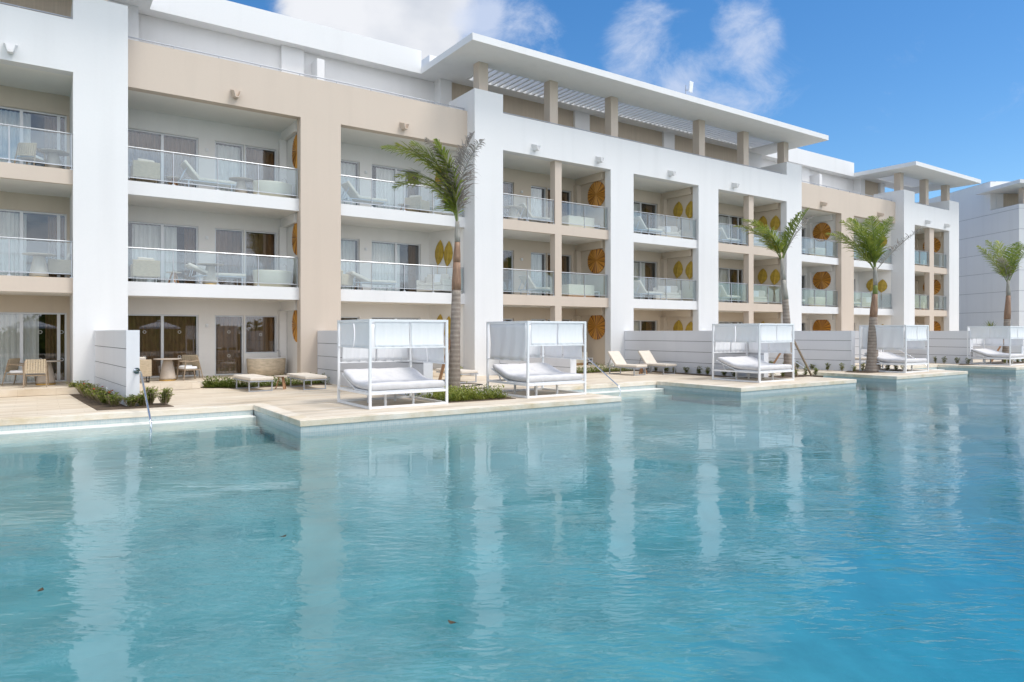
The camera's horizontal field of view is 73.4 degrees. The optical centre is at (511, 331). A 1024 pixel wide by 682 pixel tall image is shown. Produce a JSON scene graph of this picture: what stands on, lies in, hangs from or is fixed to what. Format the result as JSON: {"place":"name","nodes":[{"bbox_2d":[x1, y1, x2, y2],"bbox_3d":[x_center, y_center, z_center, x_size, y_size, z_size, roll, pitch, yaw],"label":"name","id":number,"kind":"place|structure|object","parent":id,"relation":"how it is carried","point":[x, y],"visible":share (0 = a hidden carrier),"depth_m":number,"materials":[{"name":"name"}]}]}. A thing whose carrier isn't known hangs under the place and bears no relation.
{"place":"outdoors","nodes":[
{"label":"outdoors","id":0,"kind":"place"},
{"bbox_2d":[0,365,621,396],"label":"patio","id":1,"kind":"structure","parent":0,"point":[34,389],"depth_m":21.31,"materials":[{"name":"stone"}]},
{"bbox_2d":[1,358,35,385],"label":"dining chair","id":2,"kind":"object","parent":1,"relation":"on","point":[12,363],"visible":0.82,"depth_m":20.71,"materials":[{"name":"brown wood"}]},
{"bbox_2d":[23,359,48,387],"bbox_3d":[-14.067,1.232,20.291,0.588,0.823,0.689,0,0,-30],"label":"dining chair","id":3,"kind":"object","parent":1,"relation":"on","point":[36,371],"visible":1,"depth_m":20.15,"materials":[{"name":"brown wood"}]},
{"bbox_2d":[36,360,61,384],"bbox_3d":[-14.356,1.272,21.136,0.860,0.735,0.860,0,0,-35],"label":"pedestal table","id":4,"kind":"object","parent":1,"relation":"on","point":[40,380],"visible":0.66,"depth_m":21.03,"materials":[{"name":"beige stone"}]},
{"bbox_2d":[140,357,151,381],"bbox_3d":[-12.066,1.219,22.044,0.800,0.836,0.705,0,0,-35],"label":"dining chair","id":5,"kind":"object","parent":1,"relation":"on","point":[145,367],"visible":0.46,"depth_m":21.91,"materials":[{"name":"beige fabric"}]},
{"bbox_2d":[153,358,181,380],"bbox_3d":[-11.479,1.272,22.884,0.860,0.735,0.860,0,0,-35],"label":"pedestal table","id":6,"kind":"object","parent":1,"relation":"on","point":[167,372],"visible":1,"depth_m":22.73,"materials":[{"name":"stone"}]},
{"bbox_2d":[176,355,203,380],"bbox_3d":[-10.905,1.232,23.229,0.588,0.823,0.689,0,0,40],"label":"dining chair","id":7,"kind":"object","parent":1,"relation":"on","point":[194,361],"visible":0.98,"depth_m":23.18,"materials":[{"name":"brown wood"}]},
{"bbox_2d":[246,350,285,375],"bbox_3d":[-9.227,1.172,25.780,1.420,0.936,0.937,0,0,-35],"label":"bathtub","id":8,"kind":"object","parent":1,"relation":"on","point":[267,366],"visible":0.97,"depth_m":25.37,"materials":[{"name":"stone"}]},
{"bbox_2d":[0,370,1023,681],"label":"water","id":9,"kind":"structure","parent":0,"point":[738,572],"depth_m":10.23,"materials":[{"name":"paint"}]},
{"bbox_2d":[0,397,626,454],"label":"pool steps","id":10,"kind":"structure","parent":9,"relation":"on","point":[44,447],"depth_m":14.81,"materials":[{"name":"tile"}]},
{"bbox_2d":[0,369,944,443],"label":"pool ledge","id":11,"kind":"object","parent":9,"relation":"on","point":[221,419],"visible":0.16,"depth_m":15.38,"materials":[{"name":"paint"}]},
{"bbox_2d":[256,376,1021,450],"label":"pool wall","id":12,"kind":"structure","parent":9,"relation":"on","point":[391,437],"depth_m":15.73,"materials":[{"name":"paint"}]},
{"bbox_2d":[0,367,1023,439],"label":"pool tile band","id":13,"kind":"object","parent":12,"relation":"attached to","point":[300,432],"visible":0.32,"depth_m":16.49,"materials":[{"name":"tile"}]},
{"bbox_2d":[0,359,1023,417],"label":"pool deck","id":14,"kind":"structure","parent":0,"point":[314,403],"depth_m":19.11,"materials":[{"name":"stone"}]},
{"bbox_2d":[94,330,139,405],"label":"garden wall","id":15,"kind":"structure","parent":14,"relation":"on","point":[116,358],"depth_m":17.59,"materials":[{"name":"grey"}]},
{"bbox_2d":[133,368,151,444],"bbox_3d":[-8.524,1.768,15.870,0.150,1.745,2.589,0,0,-35],"label":"handrail","id":16,"kind":"object","parent":14,"relation":"on","point":[136,370],"visible":0.91,"depth_m":15.52,"materials":[{"name":"silver metal"}]},
{"bbox_2d":[233,374,273,391],"bbox_3d":[-8.207,1.621,21.715,0.720,0.439,1.956,0,0,-37],"label":"sun lounger","id":17,"kind":"object","parent":14,"relation":"on","point":[253,378],"visible":1,"depth_m":21.21,"materials":[{"name":"fabric"}]},
{"bbox_2d":[287,373,326,389],"bbox_3d":[-6.710,1.621,22.387,0.720,0.439,1.956,0,0,-35],"label":"sun lounger","id":18,"kind":"object","parent":14,"relation":"on","point":[304,376],"visible":0.99,"depth_m":21.81,"materials":[{"name":"fabric"}]},
{"bbox_2d":[317,331,432,397],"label":"garden wall","id":19,"kind":"structure","parent":14,"relation":"on","point":[327,353],"depth_m":23.77,"materials":[{"name":"grey"}]},
{"bbox_2d":[337,319,447,409],"bbox_3d":[-3.078,0.775,17.595,2.120,2.130,2.100,0,0,-35],"label":"daybed cabana","id":20,"kind":"object","parent":14,"relation":"on","point":[389,340],"visible":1,"depth_m":17.18,"materials":[{"name":"fabric"}]},
{"bbox_2d":[0,0,980,385],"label":"hotel building","id":21,"kind":"structure","parent":14,"relation":"on","point":[100,78],"depth_m":28.57,"materials":[{"name":"paint"}]},
{"bbox_2d":[0,212,25,275],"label":"curtain","id":22,"kind":"object","parent":21,"relation":"hanging from","point":[9,224],"visible":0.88,"depth_m":21.91,"materials":[{"name":"fabric"}]},
{"bbox_2d":[0,110,30,164],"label":"curtain","id":23,"kind":"object","parent":21,"relation":"hanging from","point":[9,117],"visible":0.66,"depth_m":21.93,"materials":[{"name":"fabric"}]},
{"bbox_2d":[0,314,38,381],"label":"curtain","id":24,"kind":"object","parent":21,"relation":"hanging from","point":[9,336],"visible":0.84,"depth_m":22.00,"materials":[{"name":"fabric"}]},
{"bbox_2d":[14,142,46,166],"bbox_3d":[-14.516,-5.238,20.691,0.588,0.823,0.689,0,0,-5],"label":"dining chair","id":25,"kind":"object","parent":21,"relation":"on","point":[28,153],"visible":0.92,"depth_m":20.51,"materials":[{"name":"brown wood"}]},
{"bbox_2d":[0,312,66,383],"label":"sliding door","id":26,"kind":"structure","parent":21,"relation":"in","point":[21,313],"depth_m":22.41,"materials":[{"name":"silver metal"}]},
{"bbox_2d":[0,209,66,277],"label":"sliding door","id":27,"kind":"structure","parent":21,"relation":"in","point":[21,212],"depth_m":22.19,"materials":[{"name":"silver metal"}]},
{"bbox_2d":[0,106,66,168],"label":"sliding door","id":28,"kind":"structure","parent":21,"relation":"in","point":[21,110],"depth_m":22.34,"materials":[{"name":"silver metal"}]},
{"bbox_2d":[22,253,55,276],"bbox_3d":[-14.297,-1.968,20.752,0.860,0.735,0.860,0,0,-35],"label":"pedestal table","id":29,"kind":"object","parent":21,"relation":"on","point":[38,264],"visible":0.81,"depth_m":20.60,"materials":[{"name":"white metal"}]},
{"bbox_2d":[37,148,69,168],"bbox_3d":[-14.220,-5.197,21.291,0.860,0.735,0.860,0,0,-35],"label":"pedestal table","id":30,"kind":"object","parent":21,"relation":"on","point":[53,157],"visible":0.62,"depth_m":21.15,"materials":[{"name":"white stone"}]},
{"bbox_2d":[44,117,63,168],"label":"curtain","id":31,"kind":"object","parent":21,"relation":"hanging from","point":[50,140],"visible":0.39,"depth_m":22.62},
{"bbox_2d":[45,315,63,379],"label":"curtain","id":32,"kind":"object","parent":21,"relation":"hanging from","point":[50,337],"visible":0.71,"depth_m":22.63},
{"bbox_2d":[48,216,63,277],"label":"curtain","id":33,"kind":"object","parent":21,"relation":"hanging from","point":[52,232],"visible":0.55,"depth_m":22.63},
{"bbox_2d":[48,253,70,275],"bbox_3d":[-14.135,-2.021,21.533,0.705,0.836,0.800,0,0,-35],"label":"lounge armchair","id":34,"kind":"object","parent":21,"relation":"on","point":[58,266],"visible":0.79,"depth_m":21.18,"materials":[{"name":"beige fabric"}]},
{"bbox_2d":[130,158,159,182],"bbox_3d":[-12.164,-5.251,22.766,0.800,0.836,0.705,0,0,-35],"label":"lounge armchair","id":35,"kind":"object","parent":21,"relation":"on","point":[144,168],"visible":0.93,"depth_m":22.51,"materials":[{"name":"beige fabric"}]},
{"bbox_2d":[130,257,159,281],"bbox_3d":[-12.164,-2.021,22.766,0.800,0.836,0.705,0,0,-35],"label":"lounge armchair","id":36,"kind":"object","parent":21,"relation":"on","point":[142,267],"visible":0.94,"depth_m":22.50,"materials":[{"name":"beige fabric"}]},
{"bbox_2d":[132,224,176,282],"bbox_3d":[-12.793,-2.715,24.591,1.437,2.150,0.111,0,0,-35],"label":"curtain","id":37,"kind":"object","parent":21,"relation":"hanging from","point":[146,236],"visible":0.7,"depth_m":24.62,"materials":[{"name":"fabric"}]},
{"bbox_2d":[128,316,194,375],"bbox_3d":[-12.620,0.525,24.708,2.240,2.150,0.108,0,0,-35],"label":"curtain","id":38,"kind":"object","parent":21,"relation":"hanging from","point":[180,343],"visible":0.58,"depth_m":24.82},
{"bbox_2d":[128,132,194,186],"bbox_3d":[-12.620,-5.945,24.709,2.240,2.150,0.106,0,0,-35],"label":"curtain","id":39,"kind":"object","parent":21,"relation":"hanging from","point":[140,140],"visible":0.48,"depth_m":24.80,"materials":[{"name":"fabric"}]},
{"bbox_2d":[128,314,197,377],"bbox_3d":[-12.512,0.515,24.552,2.360,2.250,0.082,0,0,-35],"label":"sliding door","id":40,"kind":"structure","parent":21,"relation":"in","point":[162,315],"depth_m":24.54,"materials":[{"name":"silver metal"}]},
{"bbox_2d":[128,221,197,283],"bbox_3d":[-12.512,-2.725,24.552,2.360,2.250,0.082,0,0,-35],"label":"sliding door","id":41,"kind":"structure","parent":21,"relation":"in","point":[162,225],"depth_m":24.54,"materials":[{"name":"silver metal"}]},
{"bbox_2d":[128,128,197,187],"bbox_3d":[-12.512,-5.955,24.552,2.360,2.250,0.082,0,0,-35],"label":"sliding door","id":42,"kind":"structure","parent":21,"relation":"in","point":[162,134],"depth_m":24.54,"materials":[{"name":"silver metal"}]},
{"bbox_2d":[184,228,194,283],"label":"curtain","id":43,"kind":"object","parent":21,"relation":"hanging from","point":[189,241],"visible":0.84,"depth_m":25.33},
{"bbox_2d":[178,160,235,191],"bbox_3d":[-10.652,-5.320,23.942,1.775,0.980,0.720,0,0,-35],"label":"sun lounger","id":44,"kind":"object","parent":21,"relation":"on","point":[189,170],"visible":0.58,"depth_m":23.70,"materials":[{"name":"grey metal"}]},
{"bbox_2d":[197,263,223,283],"bbox_3d":[-10.466,-1.968,23.828,0.860,0.735,0.860,0,0,-35],"label":"pedestal table","id":45,"kind":"object","parent":21,"relation":"on","point":[210,277],"visible":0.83,"depth_m":23.66,"materials":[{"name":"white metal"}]},
{"bbox_2d":[185,263,245,284],"bbox_3d":[-10.408,-1.967,24.112,1.880,0.734,0.720,0,0,-35],"label":"sun lounger","id":46,"kind":"object","parent":21,"relation":"on","point":[193,267],"visible":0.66,"depth_m":23.92,"materials":[{"name":"grey metal"}]},
{"bbox_2d":[216,317,239,373],"bbox_3d":[-10.766,0.525,25.992,0.910,2.150,0.105,0,0,-35],"label":"curtain","id":47,"kind":"object","parent":21,"relation":"hanging from","point":[227,343],"visible":0.97,"depth_m":25.98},
{"bbox_2d":[216,144,239,191],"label":"curtain","id":48,"kind":"object","parent":21,"relation":"hanging from","point":[227,170],"visible":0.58,"depth_m":25.98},
{"bbox_2d":[216,230,240,284],"bbox_3d":[-10.766,-2.715,25.991,0.910,2.150,0.111,0,0,-35],"label":"curtain","id":49,"kind":"object","parent":21,"relation":"hanging from","point":[228,241],"visible":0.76,"depth_m":26.03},
{"bbox_2d":[215,315,242,374],"bbox_3d":[-10.661,0.515,25.840,1.030,2.250,0.070,0,0,-35],"label":"hinged door","id":50,"kind":"structure","parent":21,"relation":"in","point":[241,316],"depth_m":25.97,"materials":[{"name":"silver metal"}]},
{"bbox_2d":[229,177,253,192],"bbox_3d":[-9.906,-5.197,25.127,0.860,0.735,0.860,0,0,-35],"label":"pedestal table","id":51,"kind":"object","parent":21,"relation":"on","point":[241,182],"visible":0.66,"depth_m":24.99,"materials":[{"name":"white metal"}]},
{"bbox_2d":[246,233,272,285],"bbox_3d":[-9.816,-2.715,26.649,1.060,2.150,0.112,0,0,-35],"label":"curtain","id":52,"kind":"object","parent":21,"relation":"hanging from","point":[259,244],"visible":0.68,"depth_m":26.60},
{"bbox_2d":[246,317,272,351],"bbox_3d":[-9.817,0.125,26.649,1.060,1.350,0.108,0,0,-35],"label":"window","id":53,"kind":"structure","parent":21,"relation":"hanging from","point":[255,327],"depth_m":26.64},
{"bbox_2d":[246,148,272,193],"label":"curtain","id":54,"kind":"object","parent":21,"relation":"hanging from","point":[260,157],"visible":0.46,"depth_m":26.64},
{"bbox_2d":[253,264,291,286],"bbox_3d":[-8.828,-2.068,25.326,1.420,0.936,0.937,0,0,-35],"label":"bathtub","id":55,"kind":"object","parent":21,"relation":"on","point":[275,276],"visible":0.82,"depth_m":24.91,"materials":[{"name":"ceramic"}]},
{"bbox_2d":[253,178,291,197],"bbox_3d":[-8.828,-5.298,25.326,1.420,0.936,0.937,0,0,-35],"label":"bathtub","id":56,"kind":"object","parent":21,"relation":"on","point":[271,187],"visible":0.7,"depth_m":24.91,"materials":[{"name":"white ceramic"}]},
{"bbox_2d":[341,240,354,289],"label":"curtain","id":57,"kind":"object","parent":21,"relation":"hanging from","point":[347,250],"visible":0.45,"depth_m":28.67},
{"bbox_2d":[341,163,355,204],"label":"curtain","id":58,"kind":"object","parent":21,"relation":"hanging from","point":[347,169],"visible":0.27,"depth_m":28.68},
{"bbox_2d":[341,181,387,207],"bbox_3d":[-5.895,-5.320,27.173,1.775,0.980,0.720,0,0,-35],"label":"sun lounger","id":59,"kind":"object","parent":21,"relation":"on","point":[351,191],"visible":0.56,"depth_m":26.92,"materials":[{"name":"grey metal"}]},
{"bbox_2d":[346,271,396,290],"bbox_3d":[-5.609,-1.967,27.371,1.880,0.734,0.720,0,0,-35],"label":"sun lounger","id":60,"kind":"object","parent":21,"relation":"on","point":[357,276],"visible":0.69,"depth_m":27.09,"materials":[{"name":"grey metal"}]},
{"bbox_2d":[372,243,399,290],"bbox_3d":[-5.483,-2.715,29.646,1.351,2.150,0.107,0,0,-35],"label":"curtain","id":61,"kind":"object","parent":21,"relation":"hanging from","point":[382,252],"visible":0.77,"depth_m":29.63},
{"bbox_2d":[376,167,405,209],"bbox_3d":[-5.258,-5.945,29.802,1.403,2.150,0.109,0,0,-35],"label":"curtain","id":62,"kind":"object","parent":21,"relation":"hanging from","point":[384,190],"visible":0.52,"depth_m":29.72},
{"bbox_2d":[372,241,419,290],"bbox_3d":[-5.037,-2.725,29.724,2.320,2.250,0.082,0,0,-35],"label":"sliding door","id":63,"kind":"structure","parent":21,"relation":"in","point":[395,243],"depth_m":29.72,"materials":[{"name":"silver metal"}]},
{"bbox_2d":[372,164,419,209],"bbox_3d":[-5.037,-5.955,29.724,2.320,2.250,0.082,0,0,-35],"label":"sliding door","id":64,"kind":"structure","parent":21,"relation":"in","point":[395,169],"depth_m":29.70,"materials":[{"name":"silver metal"}]},
{"bbox_2d":[408,246,415,291],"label":"curtain","id":65,"kind":"object","parent":21,"relation":"hanging from","point":[411,268],"visible":0.95,"depth_m":30.48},
{"bbox_2d":[405,195,429,211],"bbox_3d":[-3.967,-5.251,28.746,0.800,0.836,0.705,0,0,25],"label":"lounge armchair","id":66,"kind":"object","parent":21,"relation":"on","point":[414,202],"visible":0.76,"depth_m":28.46,"materials":[{"name":"beige fabric"}]},
{"bbox_2d":[416,274,451,292],"bbox_3d":[-3.331,-2.038,29.443,1.360,0.877,0.770,0,0,25],"label":"outdoor sofa","id":67,"kind":"object","parent":21,"relation":"on","point":[442,283],"visible":0.96,"depth_m":29.28,"materials":[{"name":"white fabric"}]},
{"bbox_2d":[503,252,507,293],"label":"curtain","id":68,"kind":"object","parent":21,"relation":"hanging from","point":[505,271],"visible":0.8,"depth_m":32.87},
{"bbox_2d":[516,203,549,222],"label":"sun lounger","id":69,"kind":"object","parent":21,"relation":"on","point":[522,211],"visible":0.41,"depth_m":31.39,"materials":[{"name":"grey metal"}]},
{"bbox_2d":[518,275,549,295],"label":"sun lounger","id":70,"kind":"object","parent":21,"relation":"on","point":[531,284],"visible":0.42,"depth_m":31.48,"materials":[{"name":"grey metal"}]},
{"bbox_2d":[531,254,541,294],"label":"curtain","id":71,"kind":"object","parent":21,"relation":"hanging from","point":[536,261],"visible":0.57,"depth_m":33.81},
{"bbox_2d":[531,188,541,221],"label":"curtain","id":72,"kind":"object","parent":21,"relation":"hanging from","point":[536,206],"visible":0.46,"depth_m":33.82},
{"bbox_2d":[548,255,566,295],"bbox_3d":[2.212,-2.715,34.484,1.400,2.150,0.109,0,0,-35],"label":"sliding door","id":73,"kind":"structure","parent":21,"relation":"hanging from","point":[564,276],"depth_m":34.72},
{"bbox_2d":[562,279,599,297],"bbox_3d":[3.270,-2.068,33.088,2.070,0.936,0.840,0,0,-35],"label":"bathtub","id":74,"kind":"object","parent":21,"relation":"on","point":[571,290],"visible":0.66,"depth_m":32.55,"materials":[{"name":"white ceramic"}]},
{"bbox_2d":[562,213,599,228],"bbox_3d":[3.270,-5.298,33.088,2.070,0.936,0.840,0,0,-35],"label":"bathtub","id":75,"kind":"object","parent":21,"relation":"on","point":[572,220],"visible":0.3,"depth_m":32.55,"materials":[{"name":"white ceramic"}]},
{"bbox_2d":[587,181,604,207],"bbox_3d":[4.141,-6.710,33.667,0.065,1.280,1.280,0,-16,-35],"label":"wall medallion","id":76,"kind":"object","parent":21,"relation":"attached to","point":[596,194],"depth_m":33.62,"materials":[{"name":"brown wood"}]},
{"bbox_2d":[587,315,604,339],"bbox_3d":[4.141,-0.240,33.667,0.065,1.280,1.280,0,0,-35],"label":"wall medallion","id":77,"kind":"object","parent":21,"relation":"attached to","point":[596,327],"depth_m":33.62,"materials":[{"name":"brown wood"}]},
{"bbox_2d":[587,249,604,273],"bbox_3d":[4.141,-3.480,33.667,0.065,1.280,1.280,0,37,-35],"label":"wall medallion","id":78,"kind":"object","parent":21,"relation":"attached to","point":[596,261],"depth_m":33.64,"materials":[{"name":"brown wood"}]},
{"bbox_2d":[634,262,644,298],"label":"curtain","id":79,"kind":"object","parent":21,"relation":"hanging from","point":[636,269],"visible":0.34,"depth_m":37.77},
{"bbox_2d":[645,263,651,298],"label":"curtain","id":80,"kind":"object","parent":21,"relation":"hanging from","point":[648,270],"visible":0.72,"depth_m":38.34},
{"bbox_2d":[634,216,662,235],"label":"sun lounger","id":81,"kind":"object","parent":21,"relation":"on","point":[639,225],"visible":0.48,"depth_m":34.95,"materials":[{"name":"grey metal"}]},
{"bbox_2d":[634,280,662,299],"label":"sun lounger","id":82,"kind":"object","parent":21,"relation":"on","point":[639,288],"visible":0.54,"depth_m":34.92,"materials":[{"name":"grey metal"}]},
{"bbox_2d":[653,286,680,300],"bbox_3d":[8.350,-2.038,36.983,1.360,0.877,0.770,0,0,0],"label":"outdoor sofa","id":83,"kind":"object","parent":21,"relation":"on","point":[673,293],"visible":0.84,"depth_m":36.88,"materials":[{"name":"white fabric"}]},
{"bbox_2d":[653,226,680,237],"bbox_3d":[8.350,-5.269,36.983,1.360,0.877,0.770,0,0,0],"label":"outdoor sofa","id":84,"kind":"object","parent":21,"relation":"on","point":[672,230],"visible":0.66,"depth_m":37.08,"materials":[{"name":"white fabric"}]},
{"bbox_2d":[719,269,727,301],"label":"curtain","id":85,"kind":"object","parent":21,"relation":"hanging from","point":[723,275],"visible":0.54,"depth_m":41.89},
{"bbox_2d":[719,267,742,302],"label":"sliding door","id":86,"kind":"structure","parent":21,"relation":"in","point":[719,267],"depth_m":42.33,"materials":[{"name":"silver metal"}]},
{"bbox_2d":[813,223,830,241],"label":"wall medallion","id":87,"kind":"object","parent":21,"relation":"attached to","point":[820,230],"depth_m":46.40,"materials":[{"name":"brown wood"}]},
{"bbox_2d":[813,271,830,288],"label":"wall medallion","id":88,"kind":"object","parent":21,"relation":"attached to","point":[821,280],"depth_m":46.39,"materials":[{"name":"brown wood"}]},
{"bbox_2d":[0,360,1023,426],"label":"pool coping","id":89,"kind":"object","parent":14,"relation":"on","point":[296,419],"visible":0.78,"depth_m":16.82,"materials":[{"name":"stone"}]},
{"bbox_2d":[486,321,585,398],"bbox_3d":[0.702,0.775,20.270,2.120,2.130,2.100,0,0,-35],"label":"daybed cabana","id":90,"kind":"object","parent":14,"relation":"on","point":[525,341],"visible":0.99,"depth_m":19.77,"materials":[{"name":"fabric"}]},
{"bbox_2d":[500,346,575,372],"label":"garden wall","id":91,"kind":"structure","parent":14,"relation":"on","point":[566,365],"depth_m":26.36,"materials":[{"name":"grey"}]},
{"bbox_2d":[69,361,1023,410],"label":"planting bed","id":92,"kind":"object","parent":14,"relation":"on","point":[98,406],"visible":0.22,"depth_m":19.89,"materials":[{"name":"soil"}]},
{"bbox_2d":[202,373,329,387],"bbox_3d":[-8.233,1.631,23.259,4.226,0.418,1.098,0,0,-35],"label":"ground cover","id":93,"kind":"object","parent":92,"relation":"on","point":[228,383],"visible":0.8,"depth_m":22.60,"materials":[{"name":"green plant"}]},
{"bbox_2d":[380,132,483,390],"bbox_3d":[-2.304,-2.003,20.061,3.136,7.785,1.687,0,0,-1],"label":"palm tree","id":94,"kind":"object","parent":92,"relation":"on","point":[453,195],"visible":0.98,"depth_m":19.94,"materials":[{"name":"green plant"}]},
{"bbox_2d":[433,384,510,401],"bbox_3d":[-1.063,1.624,18.562,2.213,0.431,0.901,0,0,-35],"label":"ground cover","id":95,"kind":"object","parent":92,"relation":"on","point":[462,395],"visible":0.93,"depth_m":18.46,"materials":[{"name":"green plant"}]},
{"bbox_2d":[732,208,814,375],"bbox_3d":[10.889,-1.605,28.323,3.516,7.005,1.774,0,0,-20],"label":"palm tree","id":96,"kind":"object","parent":92,"relation":"on","point":[785,243],"visible":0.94,"depth_m":28.11,"materials":[{"name":"green plant"}]},
{"bbox_2d":[827,215,922,371],"bbox_3d":[16.630,-1.744,31.611,4.232,7.268,2.218,0,0,-21],"label":"palm tree","id":97,"kind":"object","parent":92,"relation":"on","point":[874,253],"visible":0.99,"depth_m":31.42,"materials":[{"name":"green plant"}]},
{"bbox_2d":[977,240,1023,361],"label":"palm tree","id":98,"kind":"object","parent":92,"relation":"on","point":[1003,264],"visible":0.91,"depth_m":40.38,"materials":[{"name":"green plant"}]},
{"bbox_2d":[607,351,647,375],"bbox_3d":[4.874,1.350,29.316,0.720,0.980,1.775,0,0,-39],"label":"sun lounger","id":99,"kind":"object","parent":14,"relation":"on","point":[617,358],"visible":0.98,"depth_m":29.47,"materials":[{"name":"fabric"}]},
{"bbox_2d":[638,350,676,373],"bbox_3d":[6.325,1.350,30.140,0.720,0.980,1.775,0,0,-35],"label":"sun lounger","id":100,"kind":"object","parent":14,"relation":"on","point":[647,357],"visible":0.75,"depth_m":30.30,"materials":[{"name":"fabric"}]},
{"bbox_2d":[625,331,767,376],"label":"garden wall","id":101,"kind":"structure","parent":14,"relation":"on","point":[692,350],"depth_m":30.32,"materials":[{"name":"grey"}]},
{"bbox_2d":[712,323,793,382],"bbox_3d":[9.105,0.775,25.963,2.120,2.130,2.100,0,0,-35],"label":"daybed cabana","id":102,"kind":"object","parent":14,"relation":"on","point":[754,337],"visible":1,"depth_m":25.63,"materials":[{"name":"fabric"}]},
{"bbox_2d":[768,331,854,370],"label":"garden wall","id":103,"kind":"structure","parent":14,"relation":"on","point":[819,349],"depth_m":32.78,"materials":[{"name":"grey"}]},
{"bbox_2d":[859,325,928,372],"bbox_3d":[17.644,0.775,31.724,2.120,2.130,2.100,0,0,-35],"label":"daybed cabana","id":104,"kind":"object","parent":14,"relation":"on","point":[890,337],"visible":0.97,"depth_m":31.11,"materials":[{"name":"white metal"}]},
{"bbox_2d":[884,331,972,363],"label":"garden wall","id":105,"kind":"structure","parent":14,"relation":"on","point":[950,345],"depth_m":39.56,"materials":[{"name":"grey"}]},
{"bbox_2d":[917,179,1023,330],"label":"hotel wing","id":106,"kind":"structure","parent":14,"relation":"on","point":[992,211],"depth_m":57.16,"materials":[{"name":"paint"}]},
{"bbox_2d":[967,326,1023,365],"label":"daybed cabana","id":107,"kind":"object","parent":14,"relation":"on","point":[997,335],"visible":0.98,"depth_m":37.88,"materials":[{"name":"fabric"}]},
{"bbox_2d":[973,339,1023,360],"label":"garden wall","id":108,"kind":"structure","parent":14,"relation":"on","point":[1018,349],"depth_m":44.45,"materials":[{"name":"grey"}]},
{"bbox_2d":[228,0,1023,202],"label":"sky","id":109,"kind":"structure","parent":0,"point":[937,83],"materials":[{"name":"blue"}]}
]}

